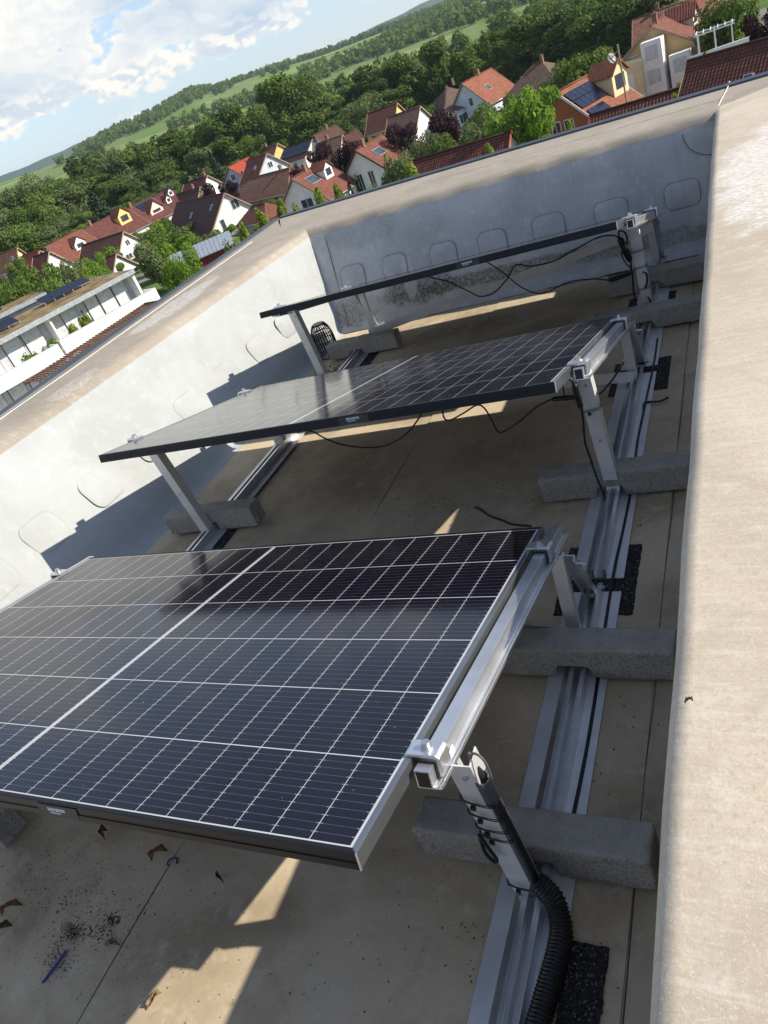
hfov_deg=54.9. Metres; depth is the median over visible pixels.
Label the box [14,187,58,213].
broad tree
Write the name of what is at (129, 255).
window
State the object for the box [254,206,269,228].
young tree
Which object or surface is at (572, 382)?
cable
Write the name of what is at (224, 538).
rubber mat
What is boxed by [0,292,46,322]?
flat roofed house
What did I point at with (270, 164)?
window
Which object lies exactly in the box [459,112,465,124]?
window
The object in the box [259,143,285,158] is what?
house
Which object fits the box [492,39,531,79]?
tall tree
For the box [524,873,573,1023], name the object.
corrugated hose
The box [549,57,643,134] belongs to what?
house
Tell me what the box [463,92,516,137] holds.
broad tree
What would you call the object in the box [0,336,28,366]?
window
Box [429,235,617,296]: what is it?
cable
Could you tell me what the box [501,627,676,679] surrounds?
concrete block
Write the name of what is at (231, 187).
purple tree
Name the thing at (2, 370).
window
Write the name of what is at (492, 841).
cable tie
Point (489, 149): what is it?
young tree
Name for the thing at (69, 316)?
window
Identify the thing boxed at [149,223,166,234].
shrub
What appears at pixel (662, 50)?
house
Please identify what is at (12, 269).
garden tree
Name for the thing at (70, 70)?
sky
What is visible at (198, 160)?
tall tree
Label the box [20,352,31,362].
potted plant
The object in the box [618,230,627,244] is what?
cable
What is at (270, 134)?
tall tree
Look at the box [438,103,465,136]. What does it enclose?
house
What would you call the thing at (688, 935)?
flat roof building
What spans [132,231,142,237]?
garden shrub
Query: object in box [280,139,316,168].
house
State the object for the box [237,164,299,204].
house
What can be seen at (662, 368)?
rubber mat
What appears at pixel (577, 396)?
cable connector
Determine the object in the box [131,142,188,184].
tall tree
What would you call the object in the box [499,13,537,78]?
tall tree
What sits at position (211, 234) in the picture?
shrub
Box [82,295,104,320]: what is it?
window
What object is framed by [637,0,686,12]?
tall tree
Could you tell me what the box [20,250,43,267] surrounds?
house
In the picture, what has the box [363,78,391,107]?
tall tree
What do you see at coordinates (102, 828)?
dry leaf
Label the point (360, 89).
tall tree
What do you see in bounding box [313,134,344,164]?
house
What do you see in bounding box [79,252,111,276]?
garden tree
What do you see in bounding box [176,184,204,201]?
house
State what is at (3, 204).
broad tree
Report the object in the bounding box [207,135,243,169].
tall tree
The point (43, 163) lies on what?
distant hills
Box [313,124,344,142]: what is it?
house
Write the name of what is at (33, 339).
window
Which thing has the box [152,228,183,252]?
shrub
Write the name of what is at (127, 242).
window
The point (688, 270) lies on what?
concrete block
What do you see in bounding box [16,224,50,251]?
broad tree
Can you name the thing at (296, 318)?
panel support
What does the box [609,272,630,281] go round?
cable connector
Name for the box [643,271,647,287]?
cable
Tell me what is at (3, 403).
window
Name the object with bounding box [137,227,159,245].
shrub
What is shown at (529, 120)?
round tree
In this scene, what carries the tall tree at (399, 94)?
on the ground
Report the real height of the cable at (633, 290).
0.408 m
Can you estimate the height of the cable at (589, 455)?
0.374 m
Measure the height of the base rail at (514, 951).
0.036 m
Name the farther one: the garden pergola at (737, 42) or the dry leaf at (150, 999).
the garden pergola at (737, 42)
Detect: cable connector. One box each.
[551,395,574,401]
[572,383,582,408]
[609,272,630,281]
[617,237,631,261]
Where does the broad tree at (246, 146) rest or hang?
on the ground
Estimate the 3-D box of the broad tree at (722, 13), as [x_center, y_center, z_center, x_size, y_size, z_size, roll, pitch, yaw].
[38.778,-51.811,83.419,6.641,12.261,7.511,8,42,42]
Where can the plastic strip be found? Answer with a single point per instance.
(54, 966)
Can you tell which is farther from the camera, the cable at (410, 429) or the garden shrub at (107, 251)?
the garden shrub at (107, 251)
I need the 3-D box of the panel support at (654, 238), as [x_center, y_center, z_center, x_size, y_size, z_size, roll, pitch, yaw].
[1.256,-1.288,3.524,0.083,0.541,0.967,-5,34,28]
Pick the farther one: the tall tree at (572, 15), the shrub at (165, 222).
the tall tree at (572, 15)
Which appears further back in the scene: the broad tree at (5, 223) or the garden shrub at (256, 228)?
the broad tree at (5, 223)
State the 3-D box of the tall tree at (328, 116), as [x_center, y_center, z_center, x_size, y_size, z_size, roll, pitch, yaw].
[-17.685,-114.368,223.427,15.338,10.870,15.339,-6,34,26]
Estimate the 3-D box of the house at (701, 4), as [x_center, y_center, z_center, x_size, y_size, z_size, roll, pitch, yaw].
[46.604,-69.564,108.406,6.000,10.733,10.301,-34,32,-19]
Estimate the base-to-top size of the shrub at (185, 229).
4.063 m
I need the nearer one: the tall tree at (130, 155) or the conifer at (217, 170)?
the conifer at (217, 170)
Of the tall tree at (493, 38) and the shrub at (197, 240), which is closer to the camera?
the shrub at (197, 240)
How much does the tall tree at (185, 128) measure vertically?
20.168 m
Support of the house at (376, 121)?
on the ground
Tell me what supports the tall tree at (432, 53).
on the ground
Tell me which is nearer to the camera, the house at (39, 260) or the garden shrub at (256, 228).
the garden shrub at (256, 228)
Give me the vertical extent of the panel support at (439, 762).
0.503 m
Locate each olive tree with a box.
[381,146,414,184]
[411,130,442,157]
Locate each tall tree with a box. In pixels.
[58,171,95,210]
[63,155,104,210]
[77,173,115,214]
[81,149,109,174]
[87,150,144,184]
[95,176,147,208]
[109,148,146,193]
[124,143,143,172]
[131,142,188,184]
[136,159,187,194]
[149,128,188,177]
[174,116,226,172]
[178,125,210,167]
[184,146,224,178]
[205,104,255,159]
[205,114,231,160]
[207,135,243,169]
[227,102,270,140]
[239,131,259,151]
[246,103,275,121]
[256,72,296,146]
[256,116,296,146]
[275,69,336,130]
[286,100,324,145]
[295,77,340,107]
[315,95,350,117]
[320,111,337,126]
[322,113,357,132]
[337,82,358,108]
[339,91,382,134]
[351,64,382,101]
[361,53,411,86]
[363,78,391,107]
[374,56,420,103]
[377,84,414,109]
[398,59,425,84]
[405,78,430,108]
[413,63,430,98]
[418,37,459,105]
[434,55,457,85]
[449,46,483,84]
[461,38,492,73]
[475,54,500,72]
[479,28,506,59]
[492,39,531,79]
[492,54,525,83]
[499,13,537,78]
[505,0,569,64]
[529,7,575,63]
[537,0,606,62]
[564,9,636,64]
[571,4,603,58]
[593,0,642,57]
[598,0,661,52]
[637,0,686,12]
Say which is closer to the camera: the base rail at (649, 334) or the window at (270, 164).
the base rail at (649, 334)
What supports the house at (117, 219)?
on the ground
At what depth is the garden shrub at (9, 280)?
161.15 m
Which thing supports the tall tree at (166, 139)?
on the ground
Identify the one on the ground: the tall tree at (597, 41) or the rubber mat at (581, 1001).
the tall tree at (597, 41)
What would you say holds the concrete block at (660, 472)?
on the base rail at (600, 537)
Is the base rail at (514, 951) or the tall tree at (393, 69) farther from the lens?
the tall tree at (393, 69)
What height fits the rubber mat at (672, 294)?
0.007 m
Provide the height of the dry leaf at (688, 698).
0.012 m
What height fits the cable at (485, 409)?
0.188 m
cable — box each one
[310,414,421,447]
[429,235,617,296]
[442,399,550,432]
[468,764,538,883]
[474,506,531,526]
[477,833,498,863]
[487,262,608,293]
[569,378,575,387]
[572,338,657,813]
[581,408,605,500]
[598,362,624,394]
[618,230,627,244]
[630,261,636,305]
[642,397,668,409]
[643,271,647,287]
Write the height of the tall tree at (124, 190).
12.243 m
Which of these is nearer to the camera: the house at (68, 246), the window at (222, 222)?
the window at (222, 222)
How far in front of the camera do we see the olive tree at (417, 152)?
89.11 m
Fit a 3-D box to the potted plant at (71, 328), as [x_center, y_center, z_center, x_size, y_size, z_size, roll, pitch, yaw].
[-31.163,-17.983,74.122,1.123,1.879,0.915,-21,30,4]
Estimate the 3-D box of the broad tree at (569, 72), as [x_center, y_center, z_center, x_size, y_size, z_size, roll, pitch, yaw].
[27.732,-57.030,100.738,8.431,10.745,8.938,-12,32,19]
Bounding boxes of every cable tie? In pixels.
[460,793,498,810]
[467,805,506,824]
[475,818,511,837]
[479,829,513,845]
[506,877,531,893]
[580,403,601,415]
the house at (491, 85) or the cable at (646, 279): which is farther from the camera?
the house at (491, 85)
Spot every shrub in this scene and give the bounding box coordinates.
[0,278,11,288]
[99,245,119,257]
[116,262,124,270]
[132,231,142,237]
[133,239,151,269]
[136,246,165,287]
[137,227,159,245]
[146,238,177,265]
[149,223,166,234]
[151,217,173,232]
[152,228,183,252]
[163,225,194,241]
[175,232,197,251]
[178,173,191,185]
[186,220,194,230]
[190,235,202,245]
[200,232,220,241]
[209,229,220,236]
[220,158,231,167]
[222,238,237,252]
[223,224,235,233]
[253,223,258,232]
[266,198,279,203]
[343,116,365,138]
[423,103,436,114]
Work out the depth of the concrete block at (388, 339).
4.42 m
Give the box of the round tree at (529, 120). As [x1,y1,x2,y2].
[483,83,561,145]
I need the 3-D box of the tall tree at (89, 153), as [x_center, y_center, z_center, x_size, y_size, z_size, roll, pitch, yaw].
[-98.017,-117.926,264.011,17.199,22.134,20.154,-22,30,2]
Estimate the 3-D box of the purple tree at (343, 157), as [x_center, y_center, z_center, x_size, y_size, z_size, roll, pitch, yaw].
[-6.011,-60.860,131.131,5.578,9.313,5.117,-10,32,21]
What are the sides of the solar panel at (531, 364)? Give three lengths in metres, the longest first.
1.764 x 1.137 x 0.031 m
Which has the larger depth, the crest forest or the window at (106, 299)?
the crest forest
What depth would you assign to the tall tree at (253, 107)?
251.12 m
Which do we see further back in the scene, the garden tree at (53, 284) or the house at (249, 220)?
the house at (249, 220)
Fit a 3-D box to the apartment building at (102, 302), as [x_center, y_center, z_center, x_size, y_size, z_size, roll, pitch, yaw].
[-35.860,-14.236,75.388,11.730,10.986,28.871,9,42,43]
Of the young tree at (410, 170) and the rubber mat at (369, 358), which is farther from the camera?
the young tree at (410, 170)
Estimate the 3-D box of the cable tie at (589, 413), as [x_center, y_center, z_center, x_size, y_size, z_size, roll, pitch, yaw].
[0.623,-0.310,2.224,0.066,0.022,0.044,-5,34,28]
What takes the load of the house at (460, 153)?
on the ground
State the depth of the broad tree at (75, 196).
229.49 m
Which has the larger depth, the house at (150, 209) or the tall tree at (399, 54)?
the tall tree at (399, 54)
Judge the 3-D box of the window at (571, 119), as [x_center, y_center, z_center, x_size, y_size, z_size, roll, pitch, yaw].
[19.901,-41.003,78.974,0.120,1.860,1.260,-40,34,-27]
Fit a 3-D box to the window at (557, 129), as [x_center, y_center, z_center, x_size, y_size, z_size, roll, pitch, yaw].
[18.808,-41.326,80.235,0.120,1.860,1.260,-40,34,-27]
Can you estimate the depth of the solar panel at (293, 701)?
1.60 m
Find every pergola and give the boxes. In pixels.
[23,300,156,384]
[690,19,748,57]
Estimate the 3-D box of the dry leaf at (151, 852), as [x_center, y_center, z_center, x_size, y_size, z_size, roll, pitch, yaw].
[-0.574,0.855,1.858,0.048,0.043,0.017,-30,31,-13]
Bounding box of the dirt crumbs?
[0,267,661,1023]
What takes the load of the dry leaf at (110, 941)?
on the flat roof building at (688, 935)
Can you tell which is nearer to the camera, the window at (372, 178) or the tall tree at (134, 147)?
the window at (372, 178)
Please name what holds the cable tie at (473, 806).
attached to the panel support at (439, 762)
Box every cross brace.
[368,223,654,332]
[524,624,568,627]
[561,371,636,387]
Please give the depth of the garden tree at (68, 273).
103.06 m
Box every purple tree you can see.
[202,182,215,195]
[217,179,239,198]
[289,165,307,177]
[306,142,336,168]
[330,140,359,172]
[385,121,422,157]
[425,108,462,151]
[733,7,767,40]
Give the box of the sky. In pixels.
[0,0,427,175]
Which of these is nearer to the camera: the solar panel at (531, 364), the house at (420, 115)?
the solar panel at (531, 364)
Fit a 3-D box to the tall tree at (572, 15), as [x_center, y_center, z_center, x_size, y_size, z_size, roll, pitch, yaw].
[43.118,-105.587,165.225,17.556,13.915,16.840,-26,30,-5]
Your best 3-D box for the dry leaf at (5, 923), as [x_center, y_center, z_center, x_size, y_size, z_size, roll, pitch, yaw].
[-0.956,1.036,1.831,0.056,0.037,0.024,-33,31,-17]
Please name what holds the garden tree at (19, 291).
on the ground
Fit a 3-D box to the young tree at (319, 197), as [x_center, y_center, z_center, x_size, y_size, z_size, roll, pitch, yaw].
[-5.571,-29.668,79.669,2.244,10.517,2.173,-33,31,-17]
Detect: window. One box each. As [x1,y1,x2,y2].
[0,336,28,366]
[0,363,5,374]
[0,394,8,410]
[7,381,28,400]
[19,326,46,355]
[26,370,44,387]
[59,306,82,333]
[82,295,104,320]
[95,287,119,313]
[110,280,131,305]
[124,239,130,245]
[125,252,132,258]
[219,218,226,229]
[229,199,240,209]
[267,161,273,167]
[300,197,314,208]
[356,173,366,190]
[367,170,377,187]
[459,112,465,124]
[468,97,473,106]
[551,121,561,133]
[563,118,574,130]
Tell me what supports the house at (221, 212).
on the ground
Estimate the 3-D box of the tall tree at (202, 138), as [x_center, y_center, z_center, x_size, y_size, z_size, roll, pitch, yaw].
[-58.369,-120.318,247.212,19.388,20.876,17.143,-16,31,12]
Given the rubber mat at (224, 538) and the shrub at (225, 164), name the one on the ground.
the shrub at (225, 164)
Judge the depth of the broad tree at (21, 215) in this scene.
211.88 m
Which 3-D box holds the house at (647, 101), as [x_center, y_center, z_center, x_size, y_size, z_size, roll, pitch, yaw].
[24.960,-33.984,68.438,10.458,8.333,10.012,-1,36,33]
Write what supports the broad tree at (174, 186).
on the ground
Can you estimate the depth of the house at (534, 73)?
139.66 m
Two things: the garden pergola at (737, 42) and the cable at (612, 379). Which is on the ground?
the garden pergola at (737, 42)
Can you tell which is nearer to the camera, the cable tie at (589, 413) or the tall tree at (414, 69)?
the cable tie at (589, 413)
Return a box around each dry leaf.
[0,898,21,916]
[0,919,12,928]
[98,824,107,839]
[104,938,119,945]
[145,989,160,1008]
[146,844,167,860]
[215,870,223,882]
[684,696,692,702]
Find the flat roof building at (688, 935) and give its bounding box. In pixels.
[0,71,767,1023]
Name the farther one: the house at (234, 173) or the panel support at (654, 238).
the house at (234, 173)
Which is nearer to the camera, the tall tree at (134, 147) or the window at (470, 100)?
the window at (470, 100)
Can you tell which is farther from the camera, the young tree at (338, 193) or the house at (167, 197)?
the house at (167, 197)
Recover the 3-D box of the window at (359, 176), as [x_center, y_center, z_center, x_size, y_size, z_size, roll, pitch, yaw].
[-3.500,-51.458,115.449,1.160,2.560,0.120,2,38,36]
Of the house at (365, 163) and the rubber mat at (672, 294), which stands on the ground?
the house at (365, 163)
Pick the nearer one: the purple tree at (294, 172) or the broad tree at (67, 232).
the purple tree at (294, 172)
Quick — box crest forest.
[75,1,442,148]
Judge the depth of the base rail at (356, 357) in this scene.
4.41 m
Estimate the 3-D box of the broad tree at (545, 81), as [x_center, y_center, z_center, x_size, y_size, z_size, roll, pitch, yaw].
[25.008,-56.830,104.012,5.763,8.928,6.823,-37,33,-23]
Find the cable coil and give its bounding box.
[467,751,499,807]
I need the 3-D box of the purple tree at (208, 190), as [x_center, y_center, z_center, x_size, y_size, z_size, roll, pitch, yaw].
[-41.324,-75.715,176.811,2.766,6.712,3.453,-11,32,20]
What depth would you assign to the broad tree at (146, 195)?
218.98 m
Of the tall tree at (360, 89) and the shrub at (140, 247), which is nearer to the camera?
the shrub at (140, 247)
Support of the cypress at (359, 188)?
on the ground
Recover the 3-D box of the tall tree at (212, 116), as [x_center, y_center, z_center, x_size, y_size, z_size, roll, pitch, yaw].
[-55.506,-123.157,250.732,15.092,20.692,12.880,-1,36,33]
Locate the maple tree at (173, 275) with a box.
[160,241,203,294]
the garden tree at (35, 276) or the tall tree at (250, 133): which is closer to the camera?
the garden tree at (35, 276)
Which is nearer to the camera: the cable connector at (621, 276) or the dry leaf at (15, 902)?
the dry leaf at (15, 902)
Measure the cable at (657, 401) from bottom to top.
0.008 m
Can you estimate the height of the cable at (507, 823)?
0.360 m
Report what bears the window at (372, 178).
in the house at (365, 163)
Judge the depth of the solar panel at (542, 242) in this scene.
3.35 m
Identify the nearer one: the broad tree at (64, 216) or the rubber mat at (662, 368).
the rubber mat at (662, 368)
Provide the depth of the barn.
102.05 m
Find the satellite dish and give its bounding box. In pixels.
[607,44,627,102]
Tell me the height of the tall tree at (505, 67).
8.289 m
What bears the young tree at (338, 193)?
on the ground
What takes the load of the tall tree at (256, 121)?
on the ground
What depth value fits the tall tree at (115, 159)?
239.52 m
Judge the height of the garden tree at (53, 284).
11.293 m
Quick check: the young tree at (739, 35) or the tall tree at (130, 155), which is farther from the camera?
the tall tree at (130, 155)
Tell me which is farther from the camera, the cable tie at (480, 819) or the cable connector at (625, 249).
the cable connector at (625, 249)
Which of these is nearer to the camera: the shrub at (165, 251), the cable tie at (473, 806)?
the cable tie at (473, 806)
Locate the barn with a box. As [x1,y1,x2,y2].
[169,230,233,271]
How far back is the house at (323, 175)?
112.53 m
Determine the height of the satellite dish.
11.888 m
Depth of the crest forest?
1858.61 m
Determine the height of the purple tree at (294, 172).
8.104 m
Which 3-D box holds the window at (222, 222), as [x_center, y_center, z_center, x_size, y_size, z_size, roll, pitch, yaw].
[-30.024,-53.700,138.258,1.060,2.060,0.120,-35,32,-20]
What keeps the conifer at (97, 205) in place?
on the ground
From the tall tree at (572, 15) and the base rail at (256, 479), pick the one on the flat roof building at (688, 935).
the base rail at (256, 479)
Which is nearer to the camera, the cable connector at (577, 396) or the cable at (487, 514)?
the cable connector at (577, 396)
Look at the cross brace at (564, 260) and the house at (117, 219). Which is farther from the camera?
the house at (117, 219)
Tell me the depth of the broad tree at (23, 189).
221.19 m
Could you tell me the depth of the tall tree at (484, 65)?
187.12 m
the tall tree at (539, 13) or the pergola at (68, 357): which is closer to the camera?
the pergola at (68, 357)
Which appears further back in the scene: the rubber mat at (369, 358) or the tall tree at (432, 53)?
the tall tree at (432, 53)
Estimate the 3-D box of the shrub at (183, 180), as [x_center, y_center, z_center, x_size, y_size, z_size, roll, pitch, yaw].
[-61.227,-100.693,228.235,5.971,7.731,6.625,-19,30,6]
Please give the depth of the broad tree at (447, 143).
87.76 m
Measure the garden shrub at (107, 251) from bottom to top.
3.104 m
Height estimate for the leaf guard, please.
0.218 m
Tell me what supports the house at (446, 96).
on the ground
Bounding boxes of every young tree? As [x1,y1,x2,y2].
[238,221,249,240]
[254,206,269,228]
[276,198,287,217]
[292,202,299,211]
[313,187,324,204]
[333,182,344,198]
[404,163,419,177]
[485,143,493,153]
[566,119,573,130]
[729,28,744,42]
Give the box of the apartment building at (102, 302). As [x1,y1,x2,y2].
[0,269,159,410]
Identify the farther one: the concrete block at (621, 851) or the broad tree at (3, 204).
the broad tree at (3, 204)
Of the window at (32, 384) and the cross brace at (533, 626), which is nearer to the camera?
the cross brace at (533, 626)
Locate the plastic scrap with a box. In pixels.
[166,857,177,866]
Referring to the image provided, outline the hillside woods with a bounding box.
[0,0,603,198]
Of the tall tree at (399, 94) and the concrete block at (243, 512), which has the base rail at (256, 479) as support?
the concrete block at (243, 512)
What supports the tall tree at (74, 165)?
on the ground
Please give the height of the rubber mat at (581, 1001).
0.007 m
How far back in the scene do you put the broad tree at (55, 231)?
204.13 m
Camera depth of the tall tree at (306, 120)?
204.93 m
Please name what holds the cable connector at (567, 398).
attached to the cable at (485, 409)
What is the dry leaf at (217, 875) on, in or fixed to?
on the flat roof building at (688, 935)
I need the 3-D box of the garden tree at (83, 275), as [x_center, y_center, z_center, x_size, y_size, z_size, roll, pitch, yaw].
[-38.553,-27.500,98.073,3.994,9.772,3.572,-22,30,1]
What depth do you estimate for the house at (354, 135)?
156.91 m
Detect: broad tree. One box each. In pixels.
[0,173,43,210]
[0,189,20,213]
[0,207,17,252]
[0,222,35,252]
[3,204,47,232]
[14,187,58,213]
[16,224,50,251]
[25,204,65,225]
[31,177,77,207]
[31,220,69,248]
[42,207,83,226]
[48,178,91,216]
[59,224,78,237]
[64,210,96,229]
[70,223,87,232]
[102,202,131,216]
[130,189,162,203]
[152,179,182,193]
[235,134,265,158]
[431,131,466,152]
[461,108,500,142]
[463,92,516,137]
[536,76,562,103]
[551,44,614,88]
[692,0,760,52]
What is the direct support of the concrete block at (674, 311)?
on the base rail at (649, 334)
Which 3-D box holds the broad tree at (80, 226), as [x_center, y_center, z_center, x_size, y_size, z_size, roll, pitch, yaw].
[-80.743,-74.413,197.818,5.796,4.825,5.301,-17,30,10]
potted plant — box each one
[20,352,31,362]
[46,338,61,349]
[67,323,77,333]
[78,313,92,326]
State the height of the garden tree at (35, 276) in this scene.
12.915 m
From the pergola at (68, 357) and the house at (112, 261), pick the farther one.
the house at (112, 261)
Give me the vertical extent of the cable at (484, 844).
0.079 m
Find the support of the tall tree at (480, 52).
on the ground
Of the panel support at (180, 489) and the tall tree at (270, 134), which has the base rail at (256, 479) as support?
the panel support at (180, 489)
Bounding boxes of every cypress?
[346,175,353,194]
[354,172,361,191]
[402,133,413,158]
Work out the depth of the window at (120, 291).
78.61 m
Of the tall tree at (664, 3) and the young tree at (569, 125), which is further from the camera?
the tall tree at (664, 3)
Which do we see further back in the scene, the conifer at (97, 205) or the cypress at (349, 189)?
the conifer at (97, 205)
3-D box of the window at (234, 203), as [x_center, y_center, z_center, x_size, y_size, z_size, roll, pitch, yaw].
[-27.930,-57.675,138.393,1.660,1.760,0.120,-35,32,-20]
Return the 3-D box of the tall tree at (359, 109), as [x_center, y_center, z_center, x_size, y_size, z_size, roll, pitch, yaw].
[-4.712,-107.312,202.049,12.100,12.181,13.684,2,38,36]
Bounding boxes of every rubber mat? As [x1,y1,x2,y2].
[184,528,237,550]
[337,351,379,369]
[553,544,641,615]
[555,940,609,1023]
[608,356,671,396]
[628,289,676,306]
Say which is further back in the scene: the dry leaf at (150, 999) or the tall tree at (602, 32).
the tall tree at (602, 32)
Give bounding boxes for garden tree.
[0,282,35,306]
[3,255,32,280]
[11,261,63,291]
[36,275,64,293]
[56,258,86,284]
[65,266,93,283]
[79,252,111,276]
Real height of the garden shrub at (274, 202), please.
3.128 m
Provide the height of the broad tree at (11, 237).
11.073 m
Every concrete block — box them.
[0,806,26,847]
[163,497,265,533]
[325,328,402,360]
[412,796,659,889]
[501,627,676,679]
[538,450,689,502]
[593,292,701,327]
[606,255,704,297]
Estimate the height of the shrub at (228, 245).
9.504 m
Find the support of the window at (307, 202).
in the house at (323, 175)
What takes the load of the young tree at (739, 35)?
on the ground
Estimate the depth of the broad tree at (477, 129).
88.53 m
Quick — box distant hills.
[0,0,444,182]
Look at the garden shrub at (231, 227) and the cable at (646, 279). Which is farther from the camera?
the garden shrub at (231, 227)
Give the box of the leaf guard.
[311,321,335,359]
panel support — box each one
[0,556,93,609]
[127,388,285,533]
[272,285,378,373]
[405,524,604,895]
[567,314,650,493]
[621,205,669,303]
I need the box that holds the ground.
[0,0,767,297]
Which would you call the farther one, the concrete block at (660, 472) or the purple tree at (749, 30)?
the purple tree at (749, 30)
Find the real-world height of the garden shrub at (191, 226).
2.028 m
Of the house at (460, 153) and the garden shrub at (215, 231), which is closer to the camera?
the house at (460, 153)
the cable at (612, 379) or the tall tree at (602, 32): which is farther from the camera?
the tall tree at (602, 32)
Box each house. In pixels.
[0,247,25,285]
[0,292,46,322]
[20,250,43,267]
[31,251,77,284]
[43,229,96,262]
[78,231,140,264]
[81,207,150,238]
[94,253,139,272]
[127,197,173,222]
[152,187,178,209]
[169,192,251,238]
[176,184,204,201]
[182,171,222,193]
[220,157,249,192]
[235,202,277,233]
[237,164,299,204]
[239,153,291,186]
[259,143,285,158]
[276,159,359,215]
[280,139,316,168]
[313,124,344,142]
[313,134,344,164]
[343,128,365,147]
[344,134,416,190]
[364,102,404,140]
[384,105,435,141]
[412,130,520,173]
[430,78,457,110]
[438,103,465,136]
[452,67,514,122]
[502,54,561,101]
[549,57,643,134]
[588,86,679,123]
[622,0,705,96]
[632,0,683,45]
[677,36,767,96]
[683,0,729,16]
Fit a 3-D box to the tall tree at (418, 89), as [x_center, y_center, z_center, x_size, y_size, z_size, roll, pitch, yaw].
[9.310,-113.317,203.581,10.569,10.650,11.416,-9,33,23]
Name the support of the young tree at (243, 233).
on the ground
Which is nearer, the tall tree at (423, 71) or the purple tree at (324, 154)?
the purple tree at (324, 154)
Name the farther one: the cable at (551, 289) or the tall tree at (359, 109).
the tall tree at (359, 109)
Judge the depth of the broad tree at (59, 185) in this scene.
231.68 m
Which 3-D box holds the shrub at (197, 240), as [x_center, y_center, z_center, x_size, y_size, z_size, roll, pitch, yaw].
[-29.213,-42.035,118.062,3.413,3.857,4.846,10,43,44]
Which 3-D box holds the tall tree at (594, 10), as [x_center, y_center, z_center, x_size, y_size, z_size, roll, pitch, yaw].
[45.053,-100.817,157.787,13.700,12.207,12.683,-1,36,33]
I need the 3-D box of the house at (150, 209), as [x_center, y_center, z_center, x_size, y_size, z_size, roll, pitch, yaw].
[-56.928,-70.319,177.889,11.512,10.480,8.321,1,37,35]
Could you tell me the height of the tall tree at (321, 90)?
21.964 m
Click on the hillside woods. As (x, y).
(410, 28)
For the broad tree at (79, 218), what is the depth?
208.81 m
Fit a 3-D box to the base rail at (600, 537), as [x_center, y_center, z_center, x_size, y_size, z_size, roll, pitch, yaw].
[0.828,-0.203,2.591,0.148,0.036,1.280,-5,34,28]
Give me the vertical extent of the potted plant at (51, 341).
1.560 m
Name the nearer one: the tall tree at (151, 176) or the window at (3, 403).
the window at (3, 403)
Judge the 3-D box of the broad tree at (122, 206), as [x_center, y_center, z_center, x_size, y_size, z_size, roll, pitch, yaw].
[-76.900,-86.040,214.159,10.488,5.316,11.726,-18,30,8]
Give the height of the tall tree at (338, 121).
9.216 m
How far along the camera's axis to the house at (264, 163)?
174.19 m
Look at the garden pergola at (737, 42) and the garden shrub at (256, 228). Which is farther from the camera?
the garden shrub at (256, 228)
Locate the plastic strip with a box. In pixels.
[41,951,66,982]
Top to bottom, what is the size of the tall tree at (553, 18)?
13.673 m
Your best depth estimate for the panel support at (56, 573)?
2.70 m
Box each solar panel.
[0,527,545,870]
[98,316,617,462]
[259,210,649,318]
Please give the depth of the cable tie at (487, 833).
1.31 m
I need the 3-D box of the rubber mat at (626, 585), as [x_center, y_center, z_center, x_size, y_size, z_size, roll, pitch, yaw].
[0.623,0.195,2.140,0.219,0.007,0.304,-5,34,28]
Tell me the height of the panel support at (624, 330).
0.524 m
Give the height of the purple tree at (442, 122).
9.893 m
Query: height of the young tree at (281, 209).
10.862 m
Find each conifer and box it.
[86,190,111,222]
[207,151,224,181]
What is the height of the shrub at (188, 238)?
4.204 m
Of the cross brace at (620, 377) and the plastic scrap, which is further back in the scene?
the cross brace at (620, 377)
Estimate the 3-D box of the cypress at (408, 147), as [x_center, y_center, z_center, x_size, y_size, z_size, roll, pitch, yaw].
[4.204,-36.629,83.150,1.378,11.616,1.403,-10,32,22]
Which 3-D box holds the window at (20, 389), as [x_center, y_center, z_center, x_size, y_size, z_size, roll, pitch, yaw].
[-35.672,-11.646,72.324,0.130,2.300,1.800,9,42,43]
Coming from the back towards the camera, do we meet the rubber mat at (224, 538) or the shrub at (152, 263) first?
the shrub at (152, 263)
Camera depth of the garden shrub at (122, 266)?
124.49 m
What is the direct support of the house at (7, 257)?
on the ground
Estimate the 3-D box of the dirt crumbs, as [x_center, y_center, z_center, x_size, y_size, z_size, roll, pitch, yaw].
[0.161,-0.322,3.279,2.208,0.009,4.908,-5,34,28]
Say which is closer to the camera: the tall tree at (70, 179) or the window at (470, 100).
the window at (470, 100)
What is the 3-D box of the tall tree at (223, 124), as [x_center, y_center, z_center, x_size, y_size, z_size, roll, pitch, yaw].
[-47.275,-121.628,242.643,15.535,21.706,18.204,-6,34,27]
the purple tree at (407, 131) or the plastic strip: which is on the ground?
the purple tree at (407, 131)
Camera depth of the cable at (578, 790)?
2.02 m
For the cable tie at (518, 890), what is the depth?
1.43 m
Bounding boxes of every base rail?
[185,431,305,550]
[337,321,384,370]
[467,583,620,1023]
[572,366,656,579]
[621,258,669,370]
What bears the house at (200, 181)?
on the ground
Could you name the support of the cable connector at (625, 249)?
attached to the panel support at (654, 238)
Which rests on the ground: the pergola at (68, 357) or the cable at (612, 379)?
the pergola at (68, 357)
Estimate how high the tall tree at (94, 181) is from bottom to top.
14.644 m
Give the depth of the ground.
1049.93 m
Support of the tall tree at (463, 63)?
on the ground
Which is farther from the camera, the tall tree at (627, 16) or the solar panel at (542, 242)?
the tall tree at (627, 16)
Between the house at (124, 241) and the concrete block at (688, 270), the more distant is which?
the house at (124, 241)
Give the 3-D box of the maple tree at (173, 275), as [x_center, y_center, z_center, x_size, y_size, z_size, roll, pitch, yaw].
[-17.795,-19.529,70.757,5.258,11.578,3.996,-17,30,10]
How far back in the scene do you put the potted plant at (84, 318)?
74.55 m

